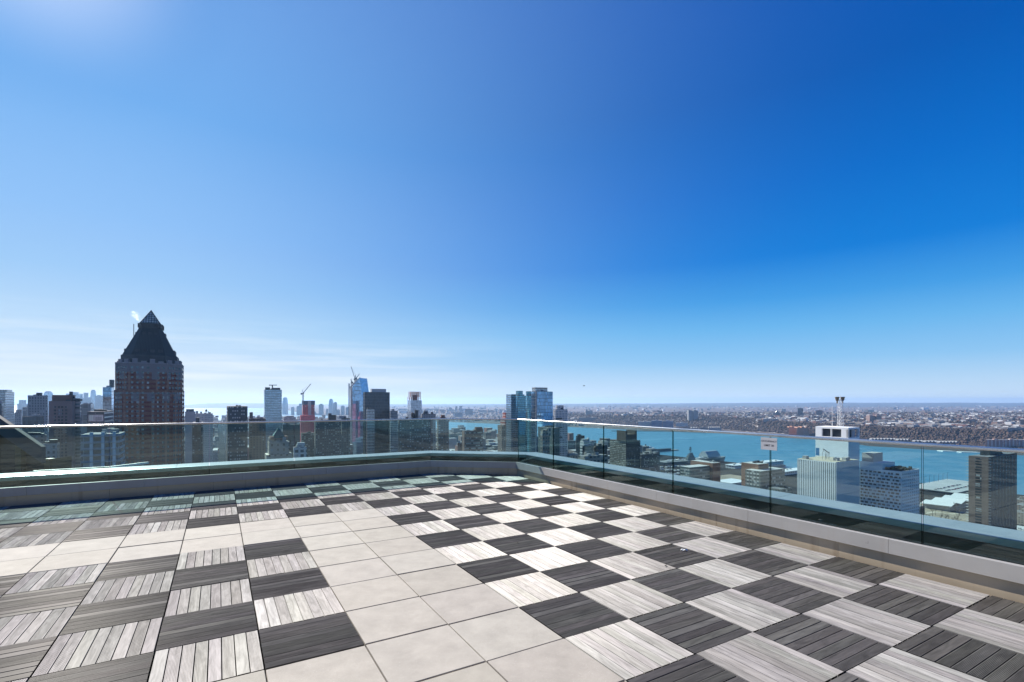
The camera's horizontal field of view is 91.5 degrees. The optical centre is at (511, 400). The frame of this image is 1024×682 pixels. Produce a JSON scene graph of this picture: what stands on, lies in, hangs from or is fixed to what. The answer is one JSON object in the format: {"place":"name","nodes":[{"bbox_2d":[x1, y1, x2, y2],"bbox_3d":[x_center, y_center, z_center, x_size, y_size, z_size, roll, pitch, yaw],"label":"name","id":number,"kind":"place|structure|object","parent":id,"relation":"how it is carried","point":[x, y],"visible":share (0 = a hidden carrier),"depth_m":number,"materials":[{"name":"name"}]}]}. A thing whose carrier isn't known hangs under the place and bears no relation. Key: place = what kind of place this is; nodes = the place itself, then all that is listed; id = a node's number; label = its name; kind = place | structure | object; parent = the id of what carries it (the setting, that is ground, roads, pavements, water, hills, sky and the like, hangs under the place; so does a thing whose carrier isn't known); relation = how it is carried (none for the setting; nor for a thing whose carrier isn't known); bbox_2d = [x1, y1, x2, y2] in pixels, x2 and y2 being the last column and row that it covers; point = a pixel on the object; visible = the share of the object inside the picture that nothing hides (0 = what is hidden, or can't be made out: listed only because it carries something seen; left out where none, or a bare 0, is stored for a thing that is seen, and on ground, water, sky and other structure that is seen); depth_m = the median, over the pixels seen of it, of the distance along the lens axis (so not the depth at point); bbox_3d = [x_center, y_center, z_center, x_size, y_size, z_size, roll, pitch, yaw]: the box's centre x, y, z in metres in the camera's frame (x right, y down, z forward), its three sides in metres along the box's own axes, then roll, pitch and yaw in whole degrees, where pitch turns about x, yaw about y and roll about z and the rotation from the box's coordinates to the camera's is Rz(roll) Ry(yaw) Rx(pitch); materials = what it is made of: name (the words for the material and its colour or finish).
{"place":"outdoors","nodes":[
{"label":"outdoors","id":0,"kind":"place"},
{"bbox_2d":[0,390,13,423],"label":"glass skyscraper","id":1,"kind":"structure","parent":0,"point":[7,398],"depth_m":649.32,"materials":[{"name":"glass"}]},
{"bbox_2d":[15,410,21,429],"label":"city tower","id":2,"kind":"structure","parent":0,"point":[18,417],"depth_m":898.29,"materials":[{"name":"grey stone"}]},
{"bbox_2d":[17,400,27,409],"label":"tower","id":3,"kind":"structure","parent":0,"point":[21,404],"depth_m":5317.41,"materials":[{"name":"blue glass"}]},
{"bbox_2d":[0,415,71,473],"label":"roof wing","id":4,"kind":"structure","parent":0,"point":[21,450],"depth_m":13.28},
{"bbox_2d":[0,435,14,473],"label":"window","id":5,"kind":"structure","parent":4,"relation":"in","point":[7,448],"depth_m":13.40,"materials":[{"name":"black glass"}]},
{"bbox_2d":[26,453,46,471],"bbox_3d":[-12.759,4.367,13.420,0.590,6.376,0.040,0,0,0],"label":"window","id":6,"kind":"structure","parent":4,"relation":"in","point":[32,464],"depth_m":13.40,"materials":[{"name":"black glass"}]},
{"bbox_2d":[28,432,46,443],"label":"old building","id":7,"kind":"structure","parent":0,"point":[40,437],"depth_m":378.35,"materials":[{"name":"beige brick"}]},
{"bbox_2d":[28,393,47,441],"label":"stone tower","id":8,"kind":"structure","parent":0,"point":[37,403],"depth_m":636.28,"materials":[{"name":"stone"}]},
{"bbox_2d":[44,391,52,414],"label":"tower","id":9,"kind":"structure","parent":0,"point":[49,393],"depth_m":5616.88,"materials":[{"name":"blue glass"}]},
{"bbox_2d":[43,439,59,457],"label":"city building","id":10,"kind":"structure","parent":0,"point":[52,448],"depth_m":329.14,"materials":[{"name":"grey stone"}]},
{"bbox_2d":[81,403,93,434],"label":"panel tower","id":11,"kind":"structure","parent":0,"point":[86,408],"depth_m":597.55,"materials":[{"name":"concrete"}]},
{"bbox_2d":[33,462,148,471],"bbox_3d":[-9.972,2.093,11.908,2.149,1.055,0.558,0,0,-41],"label":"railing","id":12,"kind":"object","parent":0,"point":[132,464],"visible":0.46,"depth_m":11.84,"materials":[{"name":"metal"}]},
{"bbox_2d":[90,390,95,408],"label":"tower","id":13,"kind":"structure","parent":0,"point":[93,394],"depth_m":5807.68,"materials":[{"name":"blue glass"}]},
{"bbox_2d":[95,395,102,408],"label":"tower","id":14,"kind":"structure","parent":0,"point":[98,400],"depth_m":5310.19,"materials":[{"name":"blue glass"}]},
{"bbox_2d":[80,428,124,467],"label":"modern building","id":15,"kind":"structure","parent":0,"point":[103,448],"depth_m":258.17,"materials":[{"name":"white glass"}]},
{"bbox_2d":[103,380,114,410],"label":"glass tower","id":16,"kind":"structure","parent":0,"point":[108,398],"depth_m":559.08,"materials":[{"name":"glass"}]},
{"bbox_2d":[114,310,183,466],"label":"pyramid tower","id":17,"kind":"structure","parent":0,"point":[149,377],"depth_m":357.27,"materials":[{"name":"brick"}]},
{"bbox_2d":[126,392,168,466],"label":"window","id":18,"kind":"structure","parent":17,"relation":"in","point":[132,397],"depth_m":353.41,"materials":[{"name":"black glass"}]},
{"bbox_2d":[185,409,194,463],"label":"office tower","id":19,"kind":"structure","parent":0,"point":[189,415],"depth_m":895.77,"materials":[{"name":"stone"}]},
{"bbox_2d":[192,418,202,462],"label":"apartment tower","id":20,"kind":"structure","parent":0,"point":[197,443],"depth_m":617.25,"materials":[{"name":"brick"}]},
{"bbox_2d":[195,409,212,462],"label":"office tower","id":21,"kind":"structure","parent":0,"point":[207,438],"depth_m":955.60,"materials":[{"name":"stone"}]},
{"bbox_2d":[213,449,217,461],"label":"city building","id":22,"kind":"structure","parent":0,"point":[215,455],"depth_m":1236.94,"materials":[{"name":"grey stone"}]},
{"bbox_2d":[227,405,247,460],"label":"office tower","id":23,"kind":"structure","parent":0,"point":[237,442],"depth_m":565.06,"materials":[{"name":"concrete"}]},
{"bbox_2d":[184,403,347,407],"bbox_3d":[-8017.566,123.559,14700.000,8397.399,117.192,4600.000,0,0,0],"label":"hills","id":24,"kind":"structure","parent":0,"point":[225,405],"depth_m":13086.24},
{"bbox_2d":[264,385,281,452],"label":"apartment tower","id":25,"kind":"structure","parent":0,"point":[272,404],"depth_m":906.70,"materials":[{"name":"silver metal"}]},
{"bbox_2d":[265,428,292,458],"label":"pyramid building","id":26,"kind":"structure","parent":0,"point":[278,445],"depth_m":336.34,"materials":[{"name":"beige stone"}]},
{"bbox_2d":[282,397,287,413],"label":"tower","id":27,"kind":"structure","parent":0,"point":[285,406],"depth_m":6606.19,"materials":[{"name":"blue glass"}]},
{"bbox_2d":[283,416,295,423],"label":"city building","id":28,"kind":"structure","parent":0,"point":[289,418],"depth_m":1509.46,"materials":[{"name":"grey stone"}]},
{"bbox_2d":[282,423,299,453],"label":"city building","id":29,"kind":"structure","parent":0,"point":[291,432],"depth_m":908.03,"materials":[{"name":"grey glass"}]},
{"bbox_2d":[293,442,306,457],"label":"white building","id":30,"kind":"structure","parent":0,"point":[300,449],"depth_m":432.68,"materials":[{"name":"concrete"}]},
{"bbox_2d":[301,431,313,456],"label":"city building","id":31,"kind":"structure","parent":0,"point":[307,438],"depth_m":765.65,"materials":[{"name":"brick"}]},
{"bbox_2d":[302,401,314,414],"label":"construction tower","id":32,"kind":"structure","parent":0,"point":[308,407],"depth_m":1303.54,"materials":[{"name":"concrete"}]},
{"bbox_2d":[339,416,349,454],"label":"apartment tower","id":33,"kind":"structure","parent":0,"point":[345,437],"depth_m":722.68,"materials":[{"name":"concrete"}]},
{"bbox_2d":[366,407,373,453],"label":"office tower","id":34,"kind":"structure","parent":0,"point":[370,430],"depth_m":561.90,"materials":[{"name":"grey glass"}]},
{"bbox_2d":[363,389,389,453],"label":"glass skyscraper","id":35,"kind":"structure","parent":0,"point":[377,401],"depth_m":649.50,"materials":[{"name":"glass"}]},
{"bbox_2d":[390,409,397,452],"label":"apartment tower","id":36,"kind":"structure","parent":0,"point":[393,434],"depth_m":902.90,"materials":[{"name":"concrete"}]},
{"bbox_2d":[407,392,421,418],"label":"construction tower","id":37,"kind":"structure","parent":0,"point":[414,403],"depth_m":1108.80,"materials":[{"name":"white glass"}]},
{"bbox_2d":[421,410,435,450],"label":"office tower","id":38,"kind":"structure","parent":0,"point":[425,414],"depth_m":729.02,"materials":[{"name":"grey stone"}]},
{"bbox_2d":[437,415,448,450],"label":"apartment tower","id":39,"kind":"structure","parent":0,"point":[442,435],"depth_m":563.19,"materials":[{"name":"concrete"}]},
{"bbox_2d":[462,427,482,450],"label":"brick tower","id":40,"kind":"structure","parent":0,"point":[472,440],"depth_m":565.74,"materials":[{"name":"brick"}]},
{"bbox_2d":[0,478,987,681],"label":"terrace slab","id":41,"kind":"structure","parent":0,"point":[840,674],"depth_m":3.91,"materials":[{"name":"grey wood"}]},
{"bbox_2d":[0,451,430,506],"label":"parapet","id":42,"kind":"structure","parent":41,"relation":"attached to","point":[28,488],"depth_m":9.27,"materials":[{"name":"concrete"}]},
{"bbox_2d":[0,418,430,463],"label":"glass balustrade","id":43,"kind":"object","parent":42,"relation":"on","point":[94,425],"visible":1,"depth_m":9.28,"materials":[{"name":"glass"}]},
{"bbox_2d":[430,451,534,475],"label":"parapet","id":44,"kind":"structure","parent":41,"relation":"attached to","point":[474,462],"depth_m":11.43,"materials":[{"name":"concrete"}]},
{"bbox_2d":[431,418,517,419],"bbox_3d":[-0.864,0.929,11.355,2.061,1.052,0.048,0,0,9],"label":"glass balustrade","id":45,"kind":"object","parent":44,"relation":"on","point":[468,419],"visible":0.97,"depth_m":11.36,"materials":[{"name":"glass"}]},
{"bbox_2d":[516,452,1023,602],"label":"parapet","id":46,"kind":"structure","parent":41,"relation":"attached to","point":[984,559],"depth_m":5.64,"materials":[{"name":"concrete"}]},
{"bbox_2d":[518,419,1023,544],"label":"glass balustrade","id":47,"kind":"object","parent":46,"relation":"on","point":[999,449],"visible":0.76,"depth_m":5.71,"materials":[{"name":"glass"}]},
{"bbox_2d":[761,437,776,450],"bbox_3d":[3.133,0.525,6.081,0.005,0.150,0.208,0,0,-30],"label":"occupancy sign","id":48,"kind":"object","parent":47,"relation":"attached to","point":[768,443],"visible":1,"depth_m":6.08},
{"bbox_2d":[498,413,505,451],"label":"brick tower","id":49,"kind":"structure","parent":0,"point":[502,437],"depth_m":753.16,"materials":[{"name":"brick"}]},
{"bbox_2d":[0,473,1023,681],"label":"terrace floor","id":50,"kind":"structure","parent":0,"point":[407,602],"depth_m":4.20,"materials":[{"name":"grey tile"}]},
{"bbox_2d":[0,0,1023,404],"label":"sky","id":51,"kind":"structure","parent":0,"point":[446,201],"materials":[{"name":"blue"}]},
{"bbox_2d":[506,391,525,451],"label":"glass tower","id":52,"kind":"structure","parent":0,"point":[516,406],"depth_m":696.29,"materials":[{"name":"glass"}]},
{"bbox_2d":[14,405,1023,494],"bbox_3d":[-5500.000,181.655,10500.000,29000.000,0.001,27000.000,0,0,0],"label":"river","id":53,"kind":"structure","parent":0,"point":[736,448],"depth_m":1857.84,"materials":[{"name":"liquid"}]},
{"bbox_2d":[660,447,725,465],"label":"aircraft carrier","id":54,"kind":"object","parent":53,"relation":"on","point":[711,455],"visible":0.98,"depth_m":1387.23,"materials":[{"name":"metal"}]},
{"bbox_2d":[725,459,785,468],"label":"pier terminal","id":55,"kind":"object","parent":53,"relation":"on","point":[777,463],"visible":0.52,"depth_m":1356.26,"materials":[{"name":"concrete"}]},
{"bbox_2d":[785,468,796,475],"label":"pier terminal","id":56,"kind":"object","parent":53,"relation":"on","point":[790,471],"visible":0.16,"depth_m":1183.34,"materials":[{"name":"concrete"}]},
{"bbox_2d":[919,479,968,494],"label":"parking pier","id":57,"kind":"structure","parent":53,"relation":"on","point":[933,486],"depth_m":985.41,"materials":[{"name":"concrete"}]},
{"bbox_2d":[14,413,1023,525],"bbox_3d":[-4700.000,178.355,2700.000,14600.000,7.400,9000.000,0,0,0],"label":"city ground","id":58,"kind":"structure","parent":0,"point":[790,481],"depth_m":1248.58,"materials":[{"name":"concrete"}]},
{"bbox_2d":[22,414,43,433],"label":"office block","id":59,"kind":"structure","parent":58,"relation":"on","point":[35,420],"depth_m":516.42,"materials":[{"name":"grey glass"}]},
{"bbox_2d":[49,392,74,467],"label":"brick tower","id":60,"kind":"structure","parent":58,"relation":"on","point":[61,409],"depth_m":447.66,"materials":[{"name":"brick"}]},
{"bbox_2d":[73,395,81,467],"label":"grid tower","id":61,"kind":"structure","parent":58,"relation":"on","point":[77,432],"depth_m":461.25,"materials":[{"name":"concrete"}]},
{"bbox_2d":[87,409,113,432],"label":"office block","id":62,"kind":"structure","parent":58,"relation":"on","point":[99,416],"depth_m":423.71,"materials":[{"name":"concrete"}]},
{"bbox_2d":[249,412,265,459],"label":"brick tower","id":63,"kind":"structure","parent":58,"relation":"on","point":[257,441],"depth_m":614.46,"materials":[{"name":"brick"}]},
{"bbox_2d":[300,415,314,441],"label":"construction podium","id":64,"kind":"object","parent":58,"relation":"on","point":[305,427],"visible":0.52,"depth_m":1266.87,"materials":[{"name":"red"}]},
{"bbox_2d":[314,413,340,456],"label":"apartment slab","id":65,"kind":"structure","parent":58,"relation":"on","point":[327,438],"depth_m":749.38,"materials":[{"name":"concrete"}]},
{"bbox_2d":[14,415,656,460],"bbox_3d":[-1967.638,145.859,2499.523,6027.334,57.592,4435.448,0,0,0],"label":"distant city blocks","id":66,"kind":"structure","parent":58,"relation":"on","point":[490,439],"depth_m":1857.69,"materials":[{"name":"concrete"}]},
{"bbox_2d":[348,377,368,454],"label":"sloped skyscraper","id":67,"kind":"structure","parent":58,"relation":"on","point":[358,387],"depth_m":1500.00,"materials":[{"name":"blue glass"}]},
{"bbox_2d":[398,410,432,451],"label":"apartment slab","id":68,"kind":"structure","parent":58,"relation":"on","point":[415,435],"depth_m":610.31,"materials":[{"name":"concrete"}]},
{"bbox_2d":[576,434,584,454],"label":"office block","id":69,"kind":"structure","parent":58,"relation":"on","point":[579,437],"depth_m":661.51,"materials":[{"name":"grey glass"}]},
{"bbox_2d":[582,443,606,454],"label":"office block","id":70,"kind":"structure","parent":58,"relation":"on","point":[589,448],"depth_m":526.06,"materials":[{"name":"grey glass"}]},
{"bbox_2d":[640,452,658,471],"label":"apartment wing","id":71,"kind":"structure","parent":58,"relation":"on","point":[649,461],"depth_m":800.58,"materials":[{"name":"grey concrete"}]},
{"bbox_2d":[680,460,719,481],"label":"office building","id":72,"kind":"structure","parent":58,"relation":"on","point":[705,470],"depth_m":600.68,"materials":[{"name":"grey concrete"}]},
{"bbox_2d":[797,426,859,504],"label":"windowless tower","id":73,"kind":"structure","parent":58,"relation":"on","point":[830,470],"depth_m":396.13,"materials":[{"name":"stone"}]},
{"bbox_2d":[834,396,844,426],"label":"antenna mast","id":74,"kind":"object","parent":73,"relation":"on","point":[837,399],"visible":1,"depth_m":429.22,"materials":[{"name":"white metal"}]},
{"bbox_2d":[920,493,968,511],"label":"folded roof building","id":75,"kind":"structure","parent":58,"relation":"on","point":[947,503],"depth_m":807.98,"materials":[{"name":"concrete"}]},
{"bbox_2d":[1017,508,1023,524],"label":"city building","id":76,"kind":"structure","parent":58,"relation":"on","point":[1020,517],"depth_m":703.67,"materials":[{"name":"concrete"}]},
{"bbox_2d":[526,391,530,451],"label":"glass tower","id":77,"kind":"structure","parent":0,"point":[528,423],"depth_m":741.81,"materials":[{"name":"glass"}]},
{"bbox_2d":[531,387,552,451],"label":"glass tower","id":78,"kind":"structure","parent":0,"point":[541,403],"depth_m":565.26,"materials":[{"name":"glass"}]},
{"bbox_2d":[540,427,551,453],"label":"apartment tower","id":79,"kind":"structure","parent":0,"point":[545,440],"depth_m":442.19,"materials":[{"name":"concrete"}]},
{"bbox_2d":[538,425,559,455],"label":"apartment tower","id":80,"kind":"structure","parent":0,"point":[557,441],"depth_m":457.88,"materials":[{"name":"concrete"}]},
{"bbox_2d":[553,405,567,456],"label":"apartment tower","id":81,"kind":"structure","parent":0,"point":[560,412],"depth_m":706.30,"materials":[{"name":"concrete"}]},
{"bbox_2d":[568,440,575,449],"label":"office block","id":82,"kind":"structure","parent":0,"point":[571,445],"depth_m":1354.85,"materials":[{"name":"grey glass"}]},
{"bbox_2d":[580,438,591,454],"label":"white building","id":83,"kind":"structure","parent":0,"point":[584,442],"depth_m":603.80,"materials":[{"name":"concrete"}]},
{"bbox_2d":[578,446,607,463],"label":"loft building","id":84,"kind":"structure","parent":0,"point":[596,456],"depth_m":427.55,"materials":[{"name":"grey concrete"}]},
{"bbox_2d":[610,430,639,468],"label":"apartment building","id":85,"kind":"structure","parent":0,"point":[625,448],"depth_m":768.88,"materials":[{"name":"grey brick"}]},
{"bbox_2d":[629,442,639,468],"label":"window","id":86,"kind":"structure","parent":85,"relation":"in","point":[629,442],"depth_m":767.79,"materials":[{"name":"black glass"}]},
{"bbox_2d":[288,402,1023,454],"bbox_3d":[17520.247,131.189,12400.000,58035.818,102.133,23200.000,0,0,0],"label":"bank","id":87,"kind":"structure","parent":0,"point":[756,406],"depth_m":11511.83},
{"bbox_2d":[579,417,596,421],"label":"apartment block","id":88,"kind":"structure","parent":87,"relation":"on","point":[586,418],"depth_m":4150.00,"materials":[{"name":"concrete"}]},
{"bbox_2d":[638,421,650,426],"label":"office block","id":89,"kind":"structure","parent":87,"relation":"on","point":[644,423],"depth_m":3311.20,"materials":[{"name":"glass"}]},
{"bbox_2d":[651,420,661,426],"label":"office block","id":90,"kind":"structure","parent":87,"relation":"on","point":[656,423],"depth_m":3264.06,"materials":[{"name":"glass"}]},
{"bbox_2d":[663,420,672,427],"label":"office block","id":91,"kind":"structure","parent":87,"relation":"on","point":[668,423],"depth_m":3282.76,"materials":[{"name":"concrete"}]},
{"bbox_2d":[687,410,697,420],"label":"apartment tower","id":92,"kind":"structure","parent":87,"relation":"on","point":[692,414],"depth_m":3794.35,"materials":[{"name":"grey concrete"}]},
{"bbox_2d":[390,405,1023,427],"bbox_3d":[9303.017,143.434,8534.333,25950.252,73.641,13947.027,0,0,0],"label":"distant town","id":93,"kind":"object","parent":87,"relation":"on","point":[883,421],"visible":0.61,"depth_m":4249.52,"materials":[{"name":"paint"}]},
{"bbox_2d":[787,426,796,434],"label":"apartment tower","id":94,"kind":"structure","parent":87,"relation":"on","point":[792,430],"depth_m":2610.69,"materials":[{"name":"pink brick"}]},
{"bbox_2d":[568,411,1023,448],"bbox_3d":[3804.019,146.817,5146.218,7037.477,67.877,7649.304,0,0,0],"label":"bare woodland","id":95,"kind":"object","parent":87,"relation":"on","point":[946,433],"visible":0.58,"depth_m":2833.67,"materials":[{"name":"brown plant"}]},
{"bbox_2d":[794,426,808,435],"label":"apartment tower","id":96,"kind":"structure","parent":87,"relation":"on","point":[802,431],"depth_m":2545.96,"materials":[{"name":"grey brick"}]},
{"bbox_2d":[866,415,881,421],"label":"apartment block","id":97,"kind":"structure","parent":87,"relation":"on","point":[871,418],"depth_m":2979.22,"materials":[{"name":"white concrete"}]},
{"bbox_2d":[869,438,896,440],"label":"row houses","id":98,"kind":"structure","parent":87,"relation":"on","point":[889,439],"depth_m":2115.95,"materials":[{"name":"stone"}]},
{"bbox_2d":[986,439,1003,447],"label":"apartment block","id":99,"kind":"structure","parent":87,"relation":"on","point":[994,442],"depth_m":1845.73,"materials":[{"name":"grey concrete"}]},
{"bbox_2d":[1004,439,1016,447],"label":"apartment block","id":100,"kind":"structure","parent":87,"relation":"on","point":[1009,442],"depth_m":1845.73,"materials":[{"name":"white brick"}]},
{"bbox_2d":[720,478,740,484],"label":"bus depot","id":101,"kind":"structure","parent":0,"point":[734,481],"depth_m":1020.48,"materials":[{"name":"concrete"}]},
{"bbox_2d":[720,474,740,479],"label":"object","id":102,"kind":"structure","parent":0,"point":[728,476],"depth_m":1147.39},
{"bbox_2d":[741,460,784,489],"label":"office building","id":103,"kind":"structure","parent":0,"point":[755,474],"depth_m":539.90,"materials":[{"name":"beige concrete"}]},
{"bbox_2d":[768,485,791,493],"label":"office building","id":104,"kind":"structure","parent":0,"point":[781,488],"depth_m":507.03,"materials":[{"name":"concrete"}]},
{"bbox_2d":[860,452,918,513],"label":"white building","id":105,"kind":"structure","parent":0,"point":[890,485],"depth_m":412.17,"materials":[{"name":"concrete"}]},
{"bbox_2d":[861,489,900,510],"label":"window","id":106,"kind":"structure","parent":105,"relation":"in","point":[871,489],"depth_m":412.07,"materials":[{"name":"black glass"}]},
{"bbox_2d":[908,472,916,513],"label":"window","id":107,"kind":"structure","parent":105,"relation":"in","point":[912,472],"depth_m":409.57,"materials":[{"name":"black glass"}]},
{"bbox_2d":[919,504,968,521],"bbox_3d":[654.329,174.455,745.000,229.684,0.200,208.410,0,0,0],"label":"building","id":108,"kind":"structure","parent":0,"point":[963,516],"depth_m":764.36,"materials":[{"name":"beige concrete"}]},
{"bbox_2d":[966,450,1016,529],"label":"apartment tower","id":109,"kind":"structure","parent":0,"point":[992,487],"depth_m":491.47,"materials":[{"name":"grey concrete"}]},
{"bbox_2d":[990,462,1015,528],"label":"window","id":110,"kind":"structure","parent":109,"relation":"in","point":[1015,462],"depth_m":504.39,"materials":[{"name":"black glass"}]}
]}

